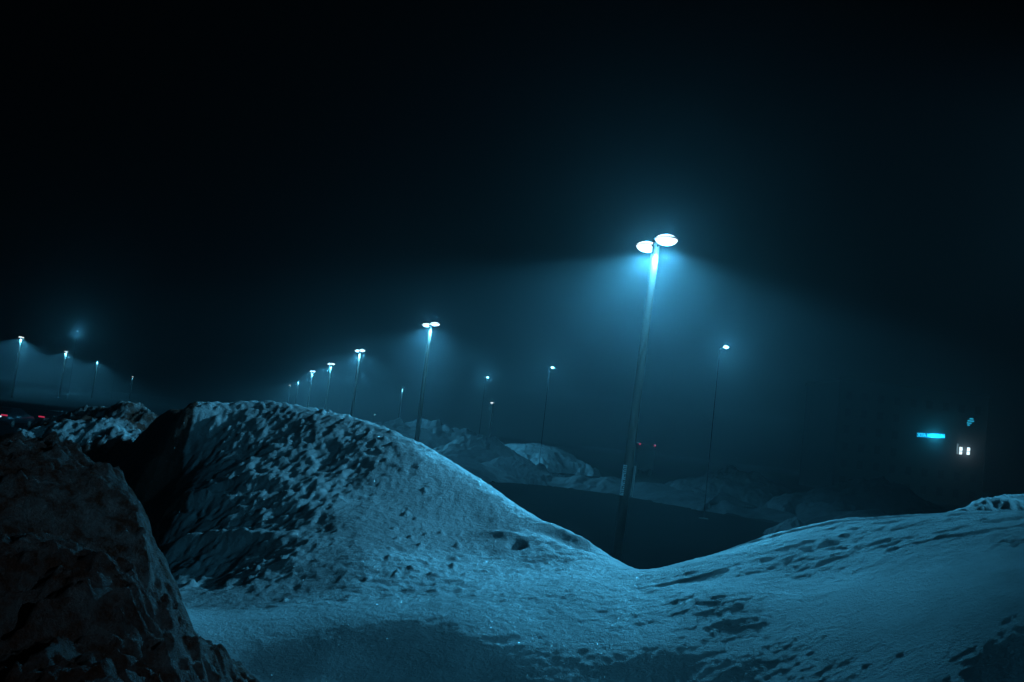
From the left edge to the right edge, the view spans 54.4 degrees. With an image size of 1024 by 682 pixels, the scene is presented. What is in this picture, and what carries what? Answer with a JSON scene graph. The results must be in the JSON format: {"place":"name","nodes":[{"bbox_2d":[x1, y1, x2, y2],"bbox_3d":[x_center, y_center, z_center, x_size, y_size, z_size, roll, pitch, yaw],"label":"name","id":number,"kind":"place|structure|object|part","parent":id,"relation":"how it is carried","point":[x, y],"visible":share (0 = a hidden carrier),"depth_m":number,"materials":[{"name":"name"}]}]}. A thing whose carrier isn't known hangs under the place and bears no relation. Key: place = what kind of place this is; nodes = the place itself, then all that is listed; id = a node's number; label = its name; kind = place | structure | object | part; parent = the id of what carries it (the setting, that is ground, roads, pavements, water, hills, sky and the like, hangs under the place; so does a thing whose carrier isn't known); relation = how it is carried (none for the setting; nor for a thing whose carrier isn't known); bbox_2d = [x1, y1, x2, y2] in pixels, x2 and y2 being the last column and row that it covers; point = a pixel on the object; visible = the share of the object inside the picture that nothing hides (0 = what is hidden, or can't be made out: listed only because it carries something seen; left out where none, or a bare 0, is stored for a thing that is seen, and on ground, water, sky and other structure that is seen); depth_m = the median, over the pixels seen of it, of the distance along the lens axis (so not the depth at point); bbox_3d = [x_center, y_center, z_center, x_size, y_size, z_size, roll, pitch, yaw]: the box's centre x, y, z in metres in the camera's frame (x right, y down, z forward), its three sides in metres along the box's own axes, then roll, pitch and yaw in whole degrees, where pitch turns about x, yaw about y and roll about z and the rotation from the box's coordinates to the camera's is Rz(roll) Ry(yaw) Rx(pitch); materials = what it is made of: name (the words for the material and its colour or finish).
{"place":"outdoors","nodes":[
{"label":"outdoors","id":0,"kind":"place"},
{"bbox_2d":[0,387,777,568],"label":"car park","id":1,"kind":"structure","parent":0,"point":[658,535],"depth_m":57.90,"materials":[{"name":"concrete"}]},
{"bbox_2d":[0,407,34,426],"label":"parked car","id":2,"kind":"object","parent":1,"relation":"on","point":[10,416],"visible":1,"depth_m":77.63,"materials":[{"name":"paint"}]},
{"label":"rear window","id":3,"kind":"part","parent":2,"relation":"part of","materials":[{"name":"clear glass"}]},
{"bbox_2d":[11,336,23,396],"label":"street lamp","id":4,"kind":"object","parent":1,"relation":"on","point":[15,372],"visible":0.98,"depth_m":180.56,"materials":[{"name":"metal"}]},
{"bbox_2d":[38,410,67,422],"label":"parked car","id":5,"kind":"object","parent":1,"relation":"on","point":[46,414],"visible":0.16,"depth_m":82.27,"materials":[{"name":"paint"}]},
{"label":"rear window","id":6,"kind":"part","parent":5,"relation":"part of","materials":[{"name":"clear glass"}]},
{"bbox_2d":[58,351,66,397],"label":"street lamp","id":7,"kind":"object","parent":1,"relation":"on","point":[62,374],"visible":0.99,"depth_m":236.86,"materials":[{"name":"metal"}]},
{"bbox_2d":[91,360,97,397],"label":"street lamp","id":8,"kind":"object","parent":1,"relation":"on","point":[94,379],"visible":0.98,"depth_m":290.03,"materials":[{"name":"metal"}]},
{"bbox_2d":[307,371,314,407],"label":"street lamp","id":9,"kind":"object","parent":1,"relation":"on","point":[310,389],"visible":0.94,"depth_m":182.86,"materials":[{"name":"metal"}]},
{"bbox_2d":[324,363,334,410],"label":"street lamp","id":10,"kind":"object","parent":1,"relation":"on","point":[326,399],"visible":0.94,"depth_m":146.13,"materials":[{"name":"metal"}]},
{"bbox_2d":[350,349,364,416],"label":"street lamp","id":11,"kind":"object","parent":1,"relation":"on","point":[355,387],"visible":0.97,"depth_m":108.36,"materials":[{"name":"metal"}]},
{"bbox_2d":[414,322,439,441],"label":"street lamp","id":12,"kind":"object","parent":1,"relation":"on","point":[419,415],"visible":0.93,"depth_m":70.57,"materials":[{"name":"metal"}]},
{"bbox_2d":[374,417,564,476],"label":"snow pile","id":13,"kind":"object","parent":1,"relation":"on","point":[435,433],"visible":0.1,"depth_m":108.08,"materials":[{"name":"white snow"}]},
{"bbox_2d":[433,435,556,476],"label":"snow pile","id":14,"kind":"object","parent":1,"relation":"on","point":[480,448],"visible":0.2,"depth_m":95.38,"materials":[{"name":"white snow"}]},
{"bbox_2d":[481,455,553,486],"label":"snow pile","id":15,"kind":"object","parent":1,"relation":"on","point":[522,470],"visible":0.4,"depth_m":83.35,"materials":[{"name":"white snow"}]},
{"bbox_2d":[612,234,678,560],"bbox_3d":[4.183,2.143,33.562,0.780,11.450,2.873,9,-5,-16],"label":"street lamp","id":16,"kind":"object","parent":1,"relation":"on","point":[662,239],"visible":0.93,"depth_m":33.40,"materials":[{"name":"metal"}]},
{"bbox_2d":[442,454,887,525],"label":"snow bank","id":17,"kind":"structure","parent":1,"relation":"on","point":[722,502],"depth_m":77.81,"materials":[{"name":"white snow"}]},
{"bbox_2d":[699,346,728,518],"bbox_3d":[12.898,5.947,63.402,0.600,11.368,1.381,8,-5,-16],"label":"street lamp","id":18,"kind":"object","parent":1,"relation":"on","point":[711,435],"visible":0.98,"depth_m":63.66,"materials":[{"name":"grey metal"}]},
{"bbox_2d":[763,516,805,534],"bbox_3d":[15.906,10.728,56.429,3.750,1.600,3.500,7,-5,0],"label":"snow pile","id":19,"kind":"object","parent":1,"relation":"on","point":[790,524],"visible":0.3,"depth_m":56.01,"materials":[{"name":"white snow"}]},
{"bbox_2d":[0,378,1002,523],"bbox_3d":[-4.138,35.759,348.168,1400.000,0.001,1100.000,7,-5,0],"label":"ground","id":20,"kind":"structure","parent":0,"point":[605,462],"depth_m":371.51,"materials":[{"name":"white snow"}]},
{"bbox_2d":[398,387,404,417],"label":"street lamp","id":21,"kind":"object","parent":20,"relation":"on","point":[400,402],"visible":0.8,"depth_m":213.90,"materials":[{"name":"metal"}]},
{"bbox_2d":[488,402,493,437],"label":"street lamp","id":22,"kind":"object","parent":20,"relation":"on","point":[491,419],"visible":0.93,"depth_m":180.06,"materials":[{"name":"metal"}]},
{"bbox_2d":[539,367,553,462],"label":"street lamp","id":23,"kind":"object","parent":20,"relation":"on","point":[544,414],"visible":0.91,"depth_m":100.65,"materials":[{"name":"grey metal"}]},
{"bbox_2d":[505,443,600,476],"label":"snow pile","id":24,"kind":"object","parent":20,"relation":"on","point":[554,460],"visible":0.32,"depth_m":119.82,"materials":[{"name":"white snow"}]},
{"bbox_2d":[633,443,655,475],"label":"box truck","id":25,"kind":"object","parent":20,"relation":"on","point":[644,455],"visible":0.76,"depth_m":149.39,"materials":[{"name":"paint"}]},
{"bbox_2d":[665,465,799,505],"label":"snow pile","id":26,"kind":"object","parent":20,"relation":"on","point":[755,488],"visible":0.28,"depth_m":89.25,"materials":[{"name":"white snow"}]},
{"bbox_2d":[758,476,949,515],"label":"snow pile","id":27,"kind":"object","parent":20,"relation":"on","point":[884,495],"visible":0.35,"depth_m":77.59,"materials":[{"name":"white snow"}]},
{"bbox_2d":[798,378,990,505],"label":"office building","id":28,"kind":"structure","parent":20,"relation":"on","point":[926,444],"depth_m":200.10,"materials":[{"name":"metal"}]},
{"bbox_2d":[838,475,845,483],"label":"window","id":29,"kind":"structure","parent":28,"relation":"in","point":[841,478],"depth_m":198.97,"materials":[{"name":"glass"}]},
{"bbox_2d":[840,458,846,467],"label":"window","id":30,"kind":"structure","parent":28,"relation":"in","point":[843,462],"depth_m":199.27,"materials":[{"name":"glass"}]},
{"bbox_2d":[841,442,848,450],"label":"window","id":31,"kind":"structure","parent":28,"relation":"in","point":[844,446],"depth_m":199.56,"materials":[{"name":"glass"}]},
{"bbox_2d":[843,425,849,433],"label":"window","id":32,"kind":"structure","parent":28,"relation":"in","point":[846,428],"depth_m":199.85,"materials":[{"name":"glass"}]},
{"bbox_2d":[844,408,851,416],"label":"window","id":33,"kind":"structure","parent":28,"relation":"in","point":[847,412],"depth_m":200.19,"materials":[{"name":"glass"}]},
{"bbox_2d":[845,391,852,399],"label":"window","id":34,"kind":"structure","parent":28,"relation":"in","point":[849,394],"depth_m":200.49,"materials":[{"name":"glass"}]},
{"bbox_2d":[856,460,863,469],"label":"window","id":35,"kind":"structure","parent":28,"relation":"in","point":[859,464],"depth_m":199.27,"materials":[{"name":"glass"}]},
{"bbox_2d":[857,443,864,452],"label":"window","id":36,"kind":"structure","parent":28,"relation":"in","point":[861,447],"depth_m":199.56,"materials":[{"name":"glass"}]},
{"bbox_2d":[859,426,865,435],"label":"window","id":37,"kind":"structure","parent":28,"relation":"in","point":[862,430],"depth_m":199.85,"materials":[{"name":"glass"}]},
{"bbox_2d":[860,410,867,418],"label":"window","id":38,"kind":"structure","parent":28,"relation":"in","point":[863,414],"depth_m":200.19,"materials":[{"name":"glass"}]},
{"bbox_2d":[862,393,868,401],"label":"window","id":39,"kind":"structure","parent":28,"relation":"in","point":[865,396],"depth_m":200.49,"materials":[{"name":"glass"}]},
{"bbox_2d":[872,462,879,471],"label":"window","id":40,"kind":"structure","parent":28,"relation":"in","point":[875,467],"depth_m":199.27,"materials":[{"name":"glass"}]},
{"bbox_2d":[874,445,880,454],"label":"window","id":41,"kind":"structure","parent":28,"relation":"in","point":[877,449],"depth_m":199.56,"materials":[{"name":"glass"}]},
{"bbox_2d":[875,428,881,437],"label":"window","id":42,"kind":"structure","parent":28,"relation":"in","point":[878,432],"depth_m":199.90,"materials":[{"name":"glass"}]},
{"bbox_2d":[876,411,883,420],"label":"window","id":43,"kind":"structure","parent":28,"relation":"in","point":[880,415],"depth_m":200.19,"materials":[{"name":"glass"}]},
{"bbox_2d":[878,395,884,403],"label":"window","id":44,"kind":"structure","parent":28,"relation":"in","point":[881,398],"depth_m":200.49,"materials":[{"name":"glass"}]},
{"bbox_2d":[888,464,895,473],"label":"window","id":45,"kind":"structure","parent":28,"relation":"in","point":[892,468],"depth_m":199.27,"materials":[{"name":"glass"}]},
{"bbox_2d":[890,447,896,456],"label":"window","id":46,"kind":"structure","parent":28,"relation":"in","point":[893,451],"depth_m":199.56,"materials":[{"name":"glass"}]},
{"bbox_2d":[891,430,898,439],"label":"window","id":47,"kind":"structure","parent":28,"relation":"in","point":[894,435],"depth_m":199.90,"materials":[{"name":"glass"}]},
{"bbox_2d":[892,413,899,422],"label":"window","id":48,"kind":"structure","parent":28,"relation":"in","point":[896,417],"depth_m":200.19,"materials":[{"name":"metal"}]},
{"bbox_2d":[894,396,900,405],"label":"window","id":49,"kind":"structure","parent":28,"relation":"in","point":[897,400],"depth_m":200.49,"materials":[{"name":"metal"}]},
{"bbox_2d":[905,466,911,474],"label":"window","id":50,"kind":"structure","parent":28,"relation":"in","point":[908,469],"depth_m":199.27,"materials":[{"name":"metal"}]},
{"bbox_2d":[910,398,916,407],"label":"window","id":51,"kind":"structure","parent":28,"relation":"in","point":[913,402],"depth_m":200.49,"materials":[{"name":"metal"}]},
{"bbox_2d":[919,485,926,493],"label":"window","id":52,"kind":"structure","parent":28,"relation":"in","point":[923,488],"depth_m":198.93,"materials":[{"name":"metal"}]},
{"bbox_2d":[921,468,927,476],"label":"window","id":53,"kind":"structure","parent":28,"relation":"in","point":[924,471],"depth_m":199.27,"materials":[{"name":"glass"}]},
{"bbox_2d":[926,400,932,409],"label":"window","id":54,"kind":"structure","parent":28,"relation":"in","point":[929,404],"depth_m":200.49,"materials":[{"name":"glass"}]},
{"bbox_2d":[936,487,942,495],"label":"window","id":55,"kind":"structure","parent":28,"relation":"in","point":[939,490],"depth_m":198.93,"materials":[{"name":"glass"}]},
{"bbox_2d":[937,470,944,478],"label":"window","id":56,"kind":"structure","parent":28,"relation":"in","point":[940,473],"depth_m":199.27,"materials":[{"name":"glass"}]},
{"bbox_2d":[942,402,949,411],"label":"window","id":57,"kind":"structure","parent":28,"relation":"in","point":[945,407],"depth_m":200.49,"materials":[{"name":"glass"}]},
{"bbox_2d":[952,489,958,497],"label":"window","id":58,"kind":"structure","parent":28,"relation":"in","point":[955,492],"depth_m":198.93,"materials":[{"name":"glass"}]},
{"bbox_2d":[953,472,960,480],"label":"window","id":59,"kind":"structure","parent":28,"relation":"in","point":[956,476],"depth_m":199.27,"materials":[{"name":"glass"}]},
{"bbox_2d":[956,443,958,453],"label":"window","id":60,"kind":"structure","parent":28,"relation":"in","point":[957,444],"depth_m":199.75,"materials":[{"name":"glass"}]},
{"bbox_2d":[959,446,962,454],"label":"window","id":61,"kind":"structure","parent":28,"relation":"in","point":[960,448],"depth_m":199.70,"materials":[{"name":"glass"}]},
{"bbox_2d":[958,404,965,412],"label":"window","id":62,"kind":"structure","parent":28,"relation":"in","point":[961,409],"depth_m":200.49,"materials":[{"name":"glass"}]},
{"bbox_2d":[966,447,970,454],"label":"window","id":63,"kind":"structure","parent":28,"relation":"in","point":[968,448],"depth_m":199.70,"materials":[{"name":"glass"}]},
{"bbox_2d":[968,490,975,499],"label":"window","id":64,"kind":"structure","parent":28,"relation":"in","point":[971,495],"depth_m":198.93,"materials":[{"name":"glass"}]},
{"bbox_2d":[969,473,976,482],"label":"window","id":65,"kind":"structure","parent":28,"relation":"in","point":[973,477],"depth_m":199.27,"materials":[{"name":"glass"}]},
{"bbox_2d":[974,406,981,414],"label":"window","id":66,"kind":"structure","parent":28,"relation":"in","point":[978,409],"depth_m":200.49,"materials":[{"name":"glass"}]},
{"bbox_2d":[0,400,1023,681],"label":"snowy terrain","id":67,"kind":"structure","parent":0,"point":[294,542],"depth_m":9.27,"materials":[{"name":"white snow"}]},
{"bbox_2d":[35,400,157,427],"bbox_3d":[-7.769,1.436,17.050,5.896,1.095,3.982,7,-5,0],"label":"snow pile","id":68,"kind":"object","parent":67,"relation":"on","point":[137,412],"visible":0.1,"depth_m":16.56,"materials":[{"name":"white snow"}]},
{"bbox_2d":[0,431,259,681],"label":"snow pile","id":69,"kind":"object","parent":67,"relation":"on","point":[89,590],"visible":0.96,"depth_m":4.58,"materials":[{"name":"white snow"}]},
{"bbox_2d":[943,494,1023,512],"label":"snow pile","id":70,"kind":"object","parent":67,"relation":"on","point":[1014,502],"visible":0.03,"depth_m":12.66,"materials":[{"name":"white snow"}]},
{"bbox_2d":[0,0,1023,494],"label":"sky","id":71,"kind":"structure","parent":0,"point":[223,201],"materials":[{"name":"black"}]}
]}

